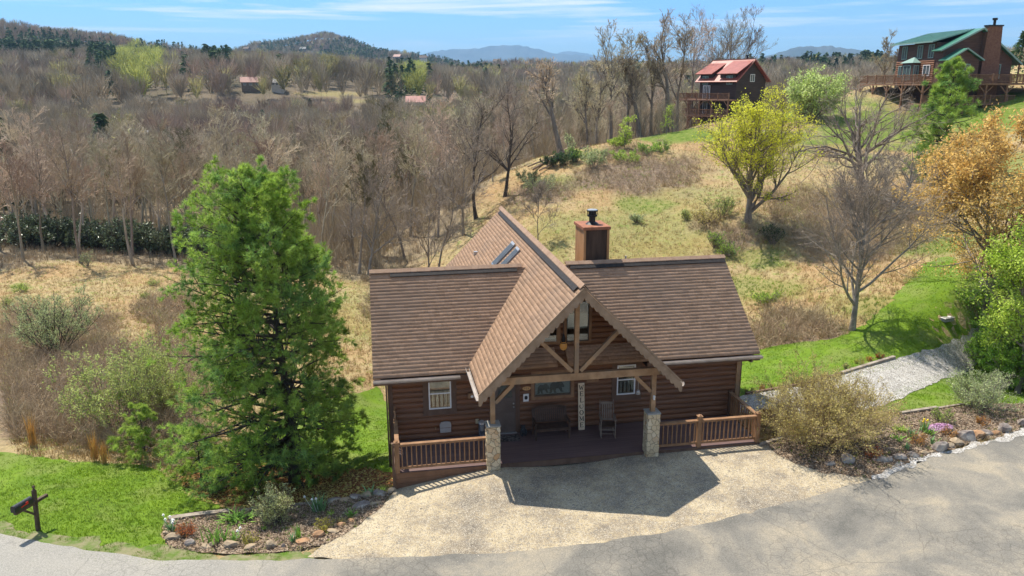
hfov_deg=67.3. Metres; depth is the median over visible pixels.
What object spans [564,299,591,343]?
window
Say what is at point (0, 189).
woodland tree
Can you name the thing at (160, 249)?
rhododendron
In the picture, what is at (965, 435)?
rock
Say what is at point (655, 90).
woodland tree
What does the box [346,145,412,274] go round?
bare tree
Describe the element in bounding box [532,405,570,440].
bench
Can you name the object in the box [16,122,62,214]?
woodland tree
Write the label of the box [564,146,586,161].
hill shrub
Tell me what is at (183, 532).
nandina
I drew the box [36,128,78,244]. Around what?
woodland tree
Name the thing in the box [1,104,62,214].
woodland tree
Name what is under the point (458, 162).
woodland tree
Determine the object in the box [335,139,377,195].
woodland tree
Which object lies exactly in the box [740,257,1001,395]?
lawn
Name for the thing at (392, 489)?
rock
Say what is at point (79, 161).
woodland tree
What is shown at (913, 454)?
rock
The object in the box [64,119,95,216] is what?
woodland tree
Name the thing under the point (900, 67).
window
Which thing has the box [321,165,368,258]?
bare tree
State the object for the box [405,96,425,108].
cottage
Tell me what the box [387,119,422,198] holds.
woodland tree
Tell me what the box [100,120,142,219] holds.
woodland tree
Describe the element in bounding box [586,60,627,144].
bare tree
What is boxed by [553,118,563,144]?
woodland tree
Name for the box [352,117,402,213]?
woodland tree
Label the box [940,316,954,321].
stone box
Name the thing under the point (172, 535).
rock
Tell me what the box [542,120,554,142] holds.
woodland tree
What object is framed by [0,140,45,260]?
woodland tree
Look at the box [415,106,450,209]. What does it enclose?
woodland tree
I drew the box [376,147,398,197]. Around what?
woodland tree
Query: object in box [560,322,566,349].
pendant lantern
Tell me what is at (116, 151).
woodland tree
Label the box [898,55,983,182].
hillside pine
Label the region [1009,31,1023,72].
spruce
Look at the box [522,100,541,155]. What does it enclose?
woodland tree
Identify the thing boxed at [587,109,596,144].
woodland tree
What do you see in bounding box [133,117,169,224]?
woodland tree
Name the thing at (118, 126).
woodland tree
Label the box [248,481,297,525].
variegated bush
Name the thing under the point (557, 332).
window
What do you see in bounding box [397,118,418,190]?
woodland tree
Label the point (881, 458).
rock
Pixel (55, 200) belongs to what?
woodland tree
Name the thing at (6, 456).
lawn
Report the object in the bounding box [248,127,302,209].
woodland tree
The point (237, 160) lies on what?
woodland tree
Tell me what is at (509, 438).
door mat
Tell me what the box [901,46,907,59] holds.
window
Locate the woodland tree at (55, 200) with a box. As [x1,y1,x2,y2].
[33,136,66,220]
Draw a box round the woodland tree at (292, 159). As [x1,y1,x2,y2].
[277,141,312,215]
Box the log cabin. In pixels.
[369,206,763,488]
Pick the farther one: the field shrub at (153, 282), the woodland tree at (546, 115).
the woodland tree at (546, 115)
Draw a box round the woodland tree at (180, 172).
[145,108,204,253]
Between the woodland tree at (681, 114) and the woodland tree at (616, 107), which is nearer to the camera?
the woodland tree at (681, 114)
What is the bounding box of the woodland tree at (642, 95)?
[627,79,648,136]
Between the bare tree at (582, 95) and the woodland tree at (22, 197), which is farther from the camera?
the woodland tree at (22, 197)
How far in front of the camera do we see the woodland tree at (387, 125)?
93.41 m
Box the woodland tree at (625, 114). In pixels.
[615,107,635,125]
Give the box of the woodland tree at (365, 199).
[342,145,384,273]
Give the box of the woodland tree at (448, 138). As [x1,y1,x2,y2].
[428,119,456,174]
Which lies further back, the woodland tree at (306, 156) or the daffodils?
the woodland tree at (306, 156)
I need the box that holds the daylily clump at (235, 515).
[216,502,259,527]
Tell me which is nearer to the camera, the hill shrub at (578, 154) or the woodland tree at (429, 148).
the hill shrub at (578, 154)
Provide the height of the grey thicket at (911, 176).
7.292 m
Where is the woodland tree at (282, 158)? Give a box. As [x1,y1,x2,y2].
[270,142,292,243]
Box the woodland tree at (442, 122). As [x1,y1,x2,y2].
[406,91,463,236]
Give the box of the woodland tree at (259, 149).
[238,121,306,214]
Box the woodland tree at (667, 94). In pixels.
[664,92,678,131]
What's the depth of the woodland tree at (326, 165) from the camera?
95.29 m
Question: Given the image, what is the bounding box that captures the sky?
[0,0,1023,61]
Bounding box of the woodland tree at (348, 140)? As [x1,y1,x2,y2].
[338,136,355,169]
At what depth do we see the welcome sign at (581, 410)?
27.58 m
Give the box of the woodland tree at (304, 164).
[294,141,319,200]
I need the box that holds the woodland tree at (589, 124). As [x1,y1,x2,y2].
[581,107,604,139]
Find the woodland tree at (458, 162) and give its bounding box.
[443,141,463,168]
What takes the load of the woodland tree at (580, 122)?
on the ground at (652, 201)
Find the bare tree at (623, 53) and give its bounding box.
[588,20,637,140]
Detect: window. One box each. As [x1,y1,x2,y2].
[422,381,456,415]
[531,370,573,399]
[540,323,560,344]
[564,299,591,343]
[611,362,641,400]
[702,85,706,98]
[702,101,707,112]
[706,85,709,98]
[750,74,754,81]
[897,66,901,76]
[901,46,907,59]
[902,65,910,79]
[912,65,918,79]
[917,45,923,58]
[922,65,930,75]
[928,44,934,57]
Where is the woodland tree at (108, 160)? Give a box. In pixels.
[86,133,117,214]
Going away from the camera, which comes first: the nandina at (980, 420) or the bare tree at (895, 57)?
the nandina at (980, 420)
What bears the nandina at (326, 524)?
on the mulch bed at (324, 537)
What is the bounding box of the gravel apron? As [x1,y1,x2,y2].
[308,444,870,558]
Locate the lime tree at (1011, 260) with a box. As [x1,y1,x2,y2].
[947,212,1023,393]
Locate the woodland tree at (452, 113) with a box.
[433,110,463,173]
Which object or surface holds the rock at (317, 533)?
on the mulch bed at (324, 537)
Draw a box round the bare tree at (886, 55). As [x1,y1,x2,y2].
[872,29,897,83]
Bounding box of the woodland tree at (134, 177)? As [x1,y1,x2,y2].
[89,130,167,255]
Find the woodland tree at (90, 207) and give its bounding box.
[57,145,108,224]
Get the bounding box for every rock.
[163,530,170,535]
[164,532,180,539]
[184,538,195,545]
[200,543,210,548]
[222,540,240,548]
[244,543,258,549]
[265,539,276,548]
[295,537,309,544]
[312,530,324,537]
[326,528,338,533]
[328,497,340,502]
[337,522,345,526]
[339,497,351,501]
[349,493,361,498]
[352,500,369,508]
[361,491,372,498]
[370,501,380,505]
[373,489,387,495]
[388,487,396,493]
[824,461,835,465]
[838,453,854,463]
[873,455,888,462]
[892,453,906,459]
[906,451,918,457]
[920,450,928,454]
[931,441,948,451]
[948,442,954,449]
[949,437,963,446]
[956,430,975,441]
[973,430,985,437]
[982,429,993,435]
[998,423,1011,431]
[1017,418,1023,427]
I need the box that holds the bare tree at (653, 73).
[632,30,664,135]
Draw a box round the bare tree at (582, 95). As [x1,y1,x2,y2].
[562,59,597,145]
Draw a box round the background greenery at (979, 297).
[955,237,1021,363]
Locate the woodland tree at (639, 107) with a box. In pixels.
[629,93,650,125]
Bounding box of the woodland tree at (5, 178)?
[0,131,20,235]
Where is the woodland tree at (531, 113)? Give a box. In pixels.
[515,92,547,155]
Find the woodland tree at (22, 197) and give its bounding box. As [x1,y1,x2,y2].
[0,152,28,214]
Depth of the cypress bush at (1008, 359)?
35.78 m
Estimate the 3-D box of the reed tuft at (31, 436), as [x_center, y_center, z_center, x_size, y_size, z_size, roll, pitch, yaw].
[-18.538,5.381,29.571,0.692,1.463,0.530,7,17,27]
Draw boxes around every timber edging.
[168,509,228,520]
[241,501,313,510]
[745,372,841,394]
[760,436,785,445]
[840,355,895,374]
[899,406,938,413]
[939,403,964,408]
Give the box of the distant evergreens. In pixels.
[0,26,1016,210]
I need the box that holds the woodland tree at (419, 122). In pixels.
[409,117,427,179]
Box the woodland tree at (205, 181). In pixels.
[188,148,219,216]
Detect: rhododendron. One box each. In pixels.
[0,208,34,245]
[0,208,61,247]
[5,213,72,248]
[19,209,78,247]
[38,211,91,247]
[61,216,113,250]
[63,218,112,249]
[71,216,129,249]
[92,215,162,253]
[108,220,156,253]
[118,221,175,253]
[143,222,189,253]
[154,223,199,254]
[156,223,211,256]
[176,221,221,256]
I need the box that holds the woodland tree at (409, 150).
[401,137,419,181]
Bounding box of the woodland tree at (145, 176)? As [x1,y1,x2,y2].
[134,136,163,222]
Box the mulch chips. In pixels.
[161,403,1023,551]
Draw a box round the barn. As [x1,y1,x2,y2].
[240,77,259,91]
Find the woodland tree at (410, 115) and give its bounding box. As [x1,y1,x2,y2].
[397,106,422,173]
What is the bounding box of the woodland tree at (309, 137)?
[298,112,335,227]
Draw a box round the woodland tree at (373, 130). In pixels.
[347,126,378,189]
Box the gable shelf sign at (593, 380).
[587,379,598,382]
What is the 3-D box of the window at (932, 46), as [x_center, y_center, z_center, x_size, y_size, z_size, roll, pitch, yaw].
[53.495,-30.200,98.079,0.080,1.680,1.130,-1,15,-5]
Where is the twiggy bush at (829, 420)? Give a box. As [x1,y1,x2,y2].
[742,349,912,461]
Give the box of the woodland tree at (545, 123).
[536,106,561,151]
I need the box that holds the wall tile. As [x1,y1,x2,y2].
[523,394,528,401]
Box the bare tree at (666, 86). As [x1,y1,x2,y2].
[636,7,681,132]
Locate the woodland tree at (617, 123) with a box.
[602,110,629,139]
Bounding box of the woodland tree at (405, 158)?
[393,139,425,224]
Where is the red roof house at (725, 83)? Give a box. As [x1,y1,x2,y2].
[674,55,770,128]
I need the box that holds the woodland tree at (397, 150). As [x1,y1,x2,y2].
[383,111,408,190]
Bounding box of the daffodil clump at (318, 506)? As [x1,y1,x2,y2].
[303,492,331,512]
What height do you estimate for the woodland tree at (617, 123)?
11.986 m
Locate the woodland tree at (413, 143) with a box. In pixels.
[398,115,437,236]
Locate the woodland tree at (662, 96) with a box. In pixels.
[641,81,663,132]
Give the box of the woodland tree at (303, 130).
[290,110,330,206]
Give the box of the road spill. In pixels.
[358,432,1015,563]
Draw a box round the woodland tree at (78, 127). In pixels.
[51,103,117,247]
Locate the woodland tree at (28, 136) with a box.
[11,124,44,214]
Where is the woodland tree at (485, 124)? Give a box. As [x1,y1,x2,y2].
[472,103,496,167]
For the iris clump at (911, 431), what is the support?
on the mulch bed at (870, 458)
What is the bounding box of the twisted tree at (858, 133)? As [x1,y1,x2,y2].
[783,68,950,193]
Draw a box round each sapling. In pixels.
[106,402,174,466]
[157,426,237,487]
[562,130,576,160]
[617,115,637,149]
[657,104,674,133]
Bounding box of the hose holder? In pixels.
[440,421,450,432]
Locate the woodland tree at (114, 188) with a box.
[86,140,139,263]
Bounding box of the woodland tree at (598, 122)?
[588,110,606,142]
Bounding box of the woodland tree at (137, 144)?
[119,138,165,221]
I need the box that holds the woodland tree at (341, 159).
[324,136,361,251]
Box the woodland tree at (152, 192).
[137,144,166,221]
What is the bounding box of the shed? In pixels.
[270,79,284,93]
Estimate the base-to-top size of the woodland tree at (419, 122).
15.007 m
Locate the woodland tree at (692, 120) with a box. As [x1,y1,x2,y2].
[689,104,697,127]
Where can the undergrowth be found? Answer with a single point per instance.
(30, 253)
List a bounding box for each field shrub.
[0,295,14,306]
[11,281,29,292]
[77,251,95,266]
[139,292,149,297]
[146,277,159,285]
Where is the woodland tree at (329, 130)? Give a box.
[320,119,344,182]
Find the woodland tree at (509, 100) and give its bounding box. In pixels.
[493,90,522,145]
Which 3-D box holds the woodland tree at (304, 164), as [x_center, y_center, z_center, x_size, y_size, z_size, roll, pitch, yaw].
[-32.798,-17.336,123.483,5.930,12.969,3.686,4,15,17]
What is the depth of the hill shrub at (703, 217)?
57.67 m
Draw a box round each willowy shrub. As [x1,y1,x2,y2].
[38,324,190,433]
[122,350,200,410]
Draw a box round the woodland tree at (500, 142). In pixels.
[493,121,509,153]
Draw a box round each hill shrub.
[516,169,541,182]
[522,173,555,194]
[539,153,565,166]
[553,150,578,164]
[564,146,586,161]
[581,145,608,168]
[607,136,632,149]
[608,147,640,162]
[629,213,645,222]
[637,142,656,155]
[649,140,671,152]
[679,208,691,220]
[690,208,722,227]
[697,193,737,216]
[707,231,726,247]
[715,241,739,257]
[746,287,783,304]
[757,224,785,244]
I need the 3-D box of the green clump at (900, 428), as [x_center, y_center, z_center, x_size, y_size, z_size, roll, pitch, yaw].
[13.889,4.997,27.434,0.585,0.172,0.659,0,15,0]
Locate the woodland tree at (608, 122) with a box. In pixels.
[601,109,614,132]
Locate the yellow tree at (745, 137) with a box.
[694,83,825,223]
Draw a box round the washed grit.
[871,428,1023,478]
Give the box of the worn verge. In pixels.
[0,520,313,560]
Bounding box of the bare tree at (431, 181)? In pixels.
[394,165,456,266]
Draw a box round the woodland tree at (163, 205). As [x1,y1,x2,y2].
[151,153,180,225]
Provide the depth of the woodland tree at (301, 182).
83.87 m
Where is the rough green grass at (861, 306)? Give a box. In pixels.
[12,168,1019,317]
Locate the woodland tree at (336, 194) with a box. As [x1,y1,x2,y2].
[322,145,358,236]
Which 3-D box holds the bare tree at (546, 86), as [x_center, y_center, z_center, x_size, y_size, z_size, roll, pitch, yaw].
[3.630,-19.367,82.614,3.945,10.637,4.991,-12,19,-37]
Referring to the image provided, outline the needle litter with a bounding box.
[181,464,396,507]
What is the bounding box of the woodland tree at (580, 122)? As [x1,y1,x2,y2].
[571,104,588,143]
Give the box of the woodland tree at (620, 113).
[613,103,633,132]
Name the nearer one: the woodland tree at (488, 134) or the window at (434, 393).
the window at (434, 393)
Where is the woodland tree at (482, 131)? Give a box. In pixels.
[457,104,505,165]
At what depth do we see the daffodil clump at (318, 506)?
24.15 m
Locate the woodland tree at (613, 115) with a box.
[606,95,619,132]
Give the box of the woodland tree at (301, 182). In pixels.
[288,132,318,226]
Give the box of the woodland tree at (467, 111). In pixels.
[452,94,488,157]
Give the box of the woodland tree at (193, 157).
[177,134,203,210]
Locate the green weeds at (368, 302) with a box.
[0,138,938,467]
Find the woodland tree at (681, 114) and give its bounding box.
[679,104,687,128]
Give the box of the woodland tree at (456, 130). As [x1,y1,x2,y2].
[447,109,469,167]
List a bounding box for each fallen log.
[527,144,572,166]
[532,147,568,169]
[539,158,563,170]
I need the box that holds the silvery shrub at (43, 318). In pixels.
[0,283,104,353]
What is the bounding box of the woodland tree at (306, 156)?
[295,142,327,213]
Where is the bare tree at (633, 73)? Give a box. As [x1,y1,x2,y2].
[613,54,647,137]
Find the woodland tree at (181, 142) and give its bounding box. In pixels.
[148,124,206,225]
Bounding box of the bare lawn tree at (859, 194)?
[785,132,970,330]
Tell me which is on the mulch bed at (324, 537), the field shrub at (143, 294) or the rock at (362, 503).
the rock at (362, 503)
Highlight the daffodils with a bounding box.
[162,514,177,531]
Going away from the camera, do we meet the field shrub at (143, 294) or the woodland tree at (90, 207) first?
the field shrub at (143, 294)
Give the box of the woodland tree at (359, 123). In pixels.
[350,118,376,151]
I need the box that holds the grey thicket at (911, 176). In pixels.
[873,136,938,217]
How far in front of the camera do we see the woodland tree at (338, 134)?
146.56 m
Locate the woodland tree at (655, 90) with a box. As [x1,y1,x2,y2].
[646,77,664,104]
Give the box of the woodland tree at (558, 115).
[542,96,566,146]
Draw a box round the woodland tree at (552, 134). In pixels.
[547,119,559,152]
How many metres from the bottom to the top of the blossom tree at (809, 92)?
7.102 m
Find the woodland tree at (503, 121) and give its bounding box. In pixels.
[489,99,514,171]
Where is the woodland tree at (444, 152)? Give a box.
[431,124,458,204]
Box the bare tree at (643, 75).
[612,27,652,138]
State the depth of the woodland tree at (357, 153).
111.38 m
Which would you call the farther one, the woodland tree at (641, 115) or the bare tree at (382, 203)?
the woodland tree at (641, 115)
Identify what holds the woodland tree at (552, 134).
on the ground at (652, 201)
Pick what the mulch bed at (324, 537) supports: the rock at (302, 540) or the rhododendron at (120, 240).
the rock at (302, 540)
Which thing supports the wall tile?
attached to the log cabin
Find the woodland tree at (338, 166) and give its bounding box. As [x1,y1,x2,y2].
[294,109,370,246]
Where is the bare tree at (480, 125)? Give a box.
[434,73,528,219]
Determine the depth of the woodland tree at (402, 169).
118.47 m
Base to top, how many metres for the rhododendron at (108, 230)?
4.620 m
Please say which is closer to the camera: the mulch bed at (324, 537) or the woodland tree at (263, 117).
the mulch bed at (324, 537)
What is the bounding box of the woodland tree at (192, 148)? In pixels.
[174,137,203,213]
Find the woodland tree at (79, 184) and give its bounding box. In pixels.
[55,141,90,218]
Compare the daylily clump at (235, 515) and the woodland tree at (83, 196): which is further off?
the woodland tree at (83, 196)
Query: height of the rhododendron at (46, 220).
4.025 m
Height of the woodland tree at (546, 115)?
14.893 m
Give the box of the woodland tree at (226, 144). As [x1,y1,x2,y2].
[199,121,240,177]
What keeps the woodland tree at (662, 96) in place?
on the ground at (652, 201)
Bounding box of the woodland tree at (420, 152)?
[395,123,435,186]
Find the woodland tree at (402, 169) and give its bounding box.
[382,141,413,182]
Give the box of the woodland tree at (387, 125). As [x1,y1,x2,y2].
[353,96,406,207]
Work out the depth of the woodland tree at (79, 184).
99.03 m
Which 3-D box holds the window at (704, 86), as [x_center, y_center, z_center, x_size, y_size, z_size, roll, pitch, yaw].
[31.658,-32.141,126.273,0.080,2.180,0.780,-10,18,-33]
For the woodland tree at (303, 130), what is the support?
on the ground at (652, 201)
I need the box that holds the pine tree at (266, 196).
[144,154,371,505]
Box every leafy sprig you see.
[361,484,373,496]
[890,432,909,441]
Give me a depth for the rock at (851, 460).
25.42 m
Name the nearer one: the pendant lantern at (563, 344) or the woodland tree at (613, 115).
the pendant lantern at (563, 344)
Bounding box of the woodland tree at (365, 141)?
[349,127,376,164]
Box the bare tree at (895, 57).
[889,46,898,67]
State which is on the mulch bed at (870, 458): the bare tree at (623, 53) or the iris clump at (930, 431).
the iris clump at (930, 431)
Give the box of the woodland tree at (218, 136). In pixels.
[199,99,254,223]
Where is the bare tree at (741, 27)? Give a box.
[706,6,757,60]
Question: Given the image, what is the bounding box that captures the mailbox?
[10,485,47,530]
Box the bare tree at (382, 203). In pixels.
[350,152,423,258]
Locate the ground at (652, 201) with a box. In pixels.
[0,35,1023,559]
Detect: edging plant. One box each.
[852,356,865,364]
[875,352,885,357]
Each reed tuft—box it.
[21,408,36,445]
[83,431,98,460]
[96,439,109,463]
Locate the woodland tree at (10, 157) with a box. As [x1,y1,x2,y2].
[0,125,22,216]
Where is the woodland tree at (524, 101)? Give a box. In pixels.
[517,86,544,151]
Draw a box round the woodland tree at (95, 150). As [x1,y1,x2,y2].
[79,127,126,252]
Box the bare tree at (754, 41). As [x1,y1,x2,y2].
[698,4,776,86]
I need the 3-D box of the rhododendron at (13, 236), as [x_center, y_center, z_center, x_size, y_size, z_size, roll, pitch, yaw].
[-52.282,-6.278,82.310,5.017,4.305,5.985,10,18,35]
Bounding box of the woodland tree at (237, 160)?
[225,147,258,213]
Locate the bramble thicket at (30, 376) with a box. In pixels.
[0,134,976,469]
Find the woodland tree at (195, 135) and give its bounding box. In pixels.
[172,115,228,213]
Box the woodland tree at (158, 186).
[126,157,188,230]
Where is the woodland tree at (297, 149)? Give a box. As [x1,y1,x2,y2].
[280,134,304,199]
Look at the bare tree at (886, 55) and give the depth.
119.33 m
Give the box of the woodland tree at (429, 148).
[414,127,446,200]
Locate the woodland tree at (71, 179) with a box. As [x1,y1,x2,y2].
[31,117,95,263]
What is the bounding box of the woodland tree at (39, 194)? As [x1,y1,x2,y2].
[13,145,63,252]
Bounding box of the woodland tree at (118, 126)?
[85,119,147,219]
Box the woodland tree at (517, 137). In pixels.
[506,124,522,149]
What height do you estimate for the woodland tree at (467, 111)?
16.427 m
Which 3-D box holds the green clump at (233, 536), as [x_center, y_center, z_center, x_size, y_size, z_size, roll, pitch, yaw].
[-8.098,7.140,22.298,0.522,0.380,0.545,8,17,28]
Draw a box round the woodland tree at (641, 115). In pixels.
[631,96,653,134]
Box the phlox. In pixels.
[928,423,953,431]
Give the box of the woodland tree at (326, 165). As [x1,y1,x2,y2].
[311,128,345,224]
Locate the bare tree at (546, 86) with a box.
[524,58,563,154]
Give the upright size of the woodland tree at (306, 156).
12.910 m
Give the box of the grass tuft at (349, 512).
[344,507,358,515]
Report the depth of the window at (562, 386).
27.38 m
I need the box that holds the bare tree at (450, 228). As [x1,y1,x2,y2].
[419,152,493,266]
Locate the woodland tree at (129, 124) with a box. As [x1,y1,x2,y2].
[119,116,147,207]
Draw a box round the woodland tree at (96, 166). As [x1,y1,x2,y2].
[86,133,113,219]
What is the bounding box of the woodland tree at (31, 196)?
[1,137,56,214]
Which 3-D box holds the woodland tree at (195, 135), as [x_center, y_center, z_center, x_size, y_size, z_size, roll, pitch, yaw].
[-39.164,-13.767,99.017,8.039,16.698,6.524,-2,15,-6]
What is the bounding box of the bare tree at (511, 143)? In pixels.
[462,77,547,197]
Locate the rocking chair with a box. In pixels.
[598,399,616,438]
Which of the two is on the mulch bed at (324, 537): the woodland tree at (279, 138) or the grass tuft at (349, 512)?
the grass tuft at (349, 512)
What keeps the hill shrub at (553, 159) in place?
on the ground at (652, 201)
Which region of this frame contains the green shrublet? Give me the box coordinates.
[930,407,956,422]
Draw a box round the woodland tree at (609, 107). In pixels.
[603,96,618,140]
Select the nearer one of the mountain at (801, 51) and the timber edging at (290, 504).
the timber edging at (290, 504)
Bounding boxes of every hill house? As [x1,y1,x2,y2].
[393,54,401,60]
[419,55,426,61]
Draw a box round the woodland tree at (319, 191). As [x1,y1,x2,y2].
[301,128,344,236]
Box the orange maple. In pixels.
[891,99,1023,313]
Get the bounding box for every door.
[10,506,15,513]
[489,374,519,433]
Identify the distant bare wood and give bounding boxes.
[0,18,1023,217]
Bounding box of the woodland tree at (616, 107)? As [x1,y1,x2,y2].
[601,83,633,133]
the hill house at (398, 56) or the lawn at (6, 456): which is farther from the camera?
the hill house at (398, 56)
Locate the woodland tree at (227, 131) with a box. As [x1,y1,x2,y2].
[216,122,234,143]
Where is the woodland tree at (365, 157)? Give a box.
[347,137,392,255]
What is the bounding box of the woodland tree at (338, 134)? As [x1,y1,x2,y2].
[330,124,347,153]
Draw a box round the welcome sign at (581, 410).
[578,383,584,429]
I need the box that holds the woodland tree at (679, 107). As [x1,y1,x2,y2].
[662,91,688,127]
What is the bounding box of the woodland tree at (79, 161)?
[61,138,92,215]
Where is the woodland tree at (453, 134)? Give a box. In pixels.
[439,115,465,175]
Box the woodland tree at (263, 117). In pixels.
[232,111,268,138]
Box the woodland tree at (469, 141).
[457,116,479,164]
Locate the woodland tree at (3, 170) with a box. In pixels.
[0,127,25,249]
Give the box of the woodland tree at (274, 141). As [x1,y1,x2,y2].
[259,127,291,160]
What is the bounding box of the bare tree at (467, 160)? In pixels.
[424,120,497,235]
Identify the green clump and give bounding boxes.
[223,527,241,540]
[892,424,908,431]
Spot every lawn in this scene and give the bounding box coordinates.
[0,452,219,548]
[184,386,391,471]
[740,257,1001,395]
[880,358,1023,411]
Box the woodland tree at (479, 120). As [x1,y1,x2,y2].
[463,96,496,175]
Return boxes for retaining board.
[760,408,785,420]
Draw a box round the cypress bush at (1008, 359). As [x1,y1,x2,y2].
[963,310,1023,391]
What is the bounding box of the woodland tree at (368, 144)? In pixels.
[363,130,392,195]
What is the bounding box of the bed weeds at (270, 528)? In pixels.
[161,495,380,550]
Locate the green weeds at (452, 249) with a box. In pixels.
[0,87,1019,473]
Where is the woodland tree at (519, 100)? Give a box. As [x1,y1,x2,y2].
[511,89,529,122]
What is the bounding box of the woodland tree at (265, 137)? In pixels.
[232,113,291,170]
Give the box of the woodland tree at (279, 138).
[270,134,299,204]
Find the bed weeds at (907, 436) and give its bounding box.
[774,404,1023,475]
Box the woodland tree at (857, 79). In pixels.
[853,68,863,89]
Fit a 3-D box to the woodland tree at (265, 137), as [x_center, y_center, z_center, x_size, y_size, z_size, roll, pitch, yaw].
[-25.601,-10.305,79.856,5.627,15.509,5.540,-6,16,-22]
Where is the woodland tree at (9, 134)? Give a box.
[0,109,46,219]
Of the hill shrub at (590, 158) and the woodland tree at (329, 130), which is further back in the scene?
the woodland tree at (329, 130)
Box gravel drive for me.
[740,324,983,412]
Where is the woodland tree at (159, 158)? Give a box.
[138,134,196,266]
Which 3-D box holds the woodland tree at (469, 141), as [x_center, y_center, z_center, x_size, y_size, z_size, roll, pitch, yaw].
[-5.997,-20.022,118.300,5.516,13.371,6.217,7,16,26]
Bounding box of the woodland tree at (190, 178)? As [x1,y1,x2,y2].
[168,136,204,226]
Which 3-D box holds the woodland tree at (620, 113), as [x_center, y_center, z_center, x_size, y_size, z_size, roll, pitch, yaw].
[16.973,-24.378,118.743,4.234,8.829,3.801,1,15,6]
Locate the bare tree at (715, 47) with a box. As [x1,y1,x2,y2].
[690,5,766,70]
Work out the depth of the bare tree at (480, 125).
70.90 m
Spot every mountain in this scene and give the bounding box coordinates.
[426,45,601,63]
[558,51,610,60]
[758,46,862,58]
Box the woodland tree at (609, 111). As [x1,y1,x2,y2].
[599,87,629,138]
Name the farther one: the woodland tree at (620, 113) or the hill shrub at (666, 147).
the woodland tree at (620, 113)
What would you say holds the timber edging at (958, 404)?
on the lawn at (944, 399)
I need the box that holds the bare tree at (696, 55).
[667,9,717,127]
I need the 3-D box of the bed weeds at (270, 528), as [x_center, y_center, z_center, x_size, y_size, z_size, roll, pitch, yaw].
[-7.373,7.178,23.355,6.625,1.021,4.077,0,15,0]
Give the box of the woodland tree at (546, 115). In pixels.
[535,98,558,150]
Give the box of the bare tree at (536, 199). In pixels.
[517,179,561,239]
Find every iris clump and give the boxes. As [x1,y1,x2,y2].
[199,523,230,544]
[287,531,295,541]
[293,525,301,538]
[906,427,919,438]
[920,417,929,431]
[921,427,939,434]
[929,433,941,444]
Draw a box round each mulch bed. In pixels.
[163,494,388,553]
[769,403,1023,477]
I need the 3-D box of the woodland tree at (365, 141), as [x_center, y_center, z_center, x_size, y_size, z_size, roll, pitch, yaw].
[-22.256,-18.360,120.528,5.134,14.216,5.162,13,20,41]
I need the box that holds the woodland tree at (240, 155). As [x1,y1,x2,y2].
[223,138,255,190]
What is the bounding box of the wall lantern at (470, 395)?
[468,392,474,398]
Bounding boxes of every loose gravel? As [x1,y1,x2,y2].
[740,332,975,408]
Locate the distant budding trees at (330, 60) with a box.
[0,19,1023,214]
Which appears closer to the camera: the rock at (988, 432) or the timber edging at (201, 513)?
the timber edging at (201, 513)
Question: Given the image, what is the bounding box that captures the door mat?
[500,434,520,441]
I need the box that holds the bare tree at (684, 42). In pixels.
[661,10,701,130]
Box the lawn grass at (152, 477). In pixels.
[0,257,1023,547]
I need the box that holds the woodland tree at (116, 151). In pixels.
[98,142,130,217]
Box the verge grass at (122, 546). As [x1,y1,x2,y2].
[0,526,290,566]
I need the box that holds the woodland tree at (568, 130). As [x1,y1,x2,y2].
[562,112,575,146]
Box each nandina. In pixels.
[175,520,197,536]
[241,531,258,543]
[312,516,334,531]
[863,441,883,458]
[909,431,927,444]
[941,425,958,437]
[974,414,991,425]
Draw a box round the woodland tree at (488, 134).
[482,120,501,181]
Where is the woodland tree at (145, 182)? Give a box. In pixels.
[118,130,171,227]
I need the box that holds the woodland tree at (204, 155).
[191,138,235,217]
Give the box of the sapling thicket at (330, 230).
[1,100,694,269]
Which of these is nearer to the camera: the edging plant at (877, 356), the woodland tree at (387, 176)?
the edging plant at (877, 356)
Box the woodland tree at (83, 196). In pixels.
[59,152,106,251]
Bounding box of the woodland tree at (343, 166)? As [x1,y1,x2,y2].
[325,136,361,212]
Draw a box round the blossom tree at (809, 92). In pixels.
[781,63,854,120]
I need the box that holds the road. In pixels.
[0,436,1023,575]
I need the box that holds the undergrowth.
[0,124,684,279]
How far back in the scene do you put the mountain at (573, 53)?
11761.76 m
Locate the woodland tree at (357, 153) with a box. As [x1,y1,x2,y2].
[346,139,372,200]
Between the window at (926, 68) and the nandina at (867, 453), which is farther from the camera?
the window at (926, 68)
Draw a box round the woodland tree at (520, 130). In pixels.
[508,107,537,158]
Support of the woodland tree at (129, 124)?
on the ground at (652, 201)
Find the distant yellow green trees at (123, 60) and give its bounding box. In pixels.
[103,37,432,102]
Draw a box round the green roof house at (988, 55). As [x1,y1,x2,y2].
[857,18,1023,118]
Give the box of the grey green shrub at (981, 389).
[943,360,1022,413]
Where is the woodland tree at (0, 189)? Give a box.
[0,153,12,213]
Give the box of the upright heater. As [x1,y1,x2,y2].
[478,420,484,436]
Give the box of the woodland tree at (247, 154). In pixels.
[219,139,265,250]
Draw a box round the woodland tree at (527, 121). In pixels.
[517,102,545,145]
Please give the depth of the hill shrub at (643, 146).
79.46 m

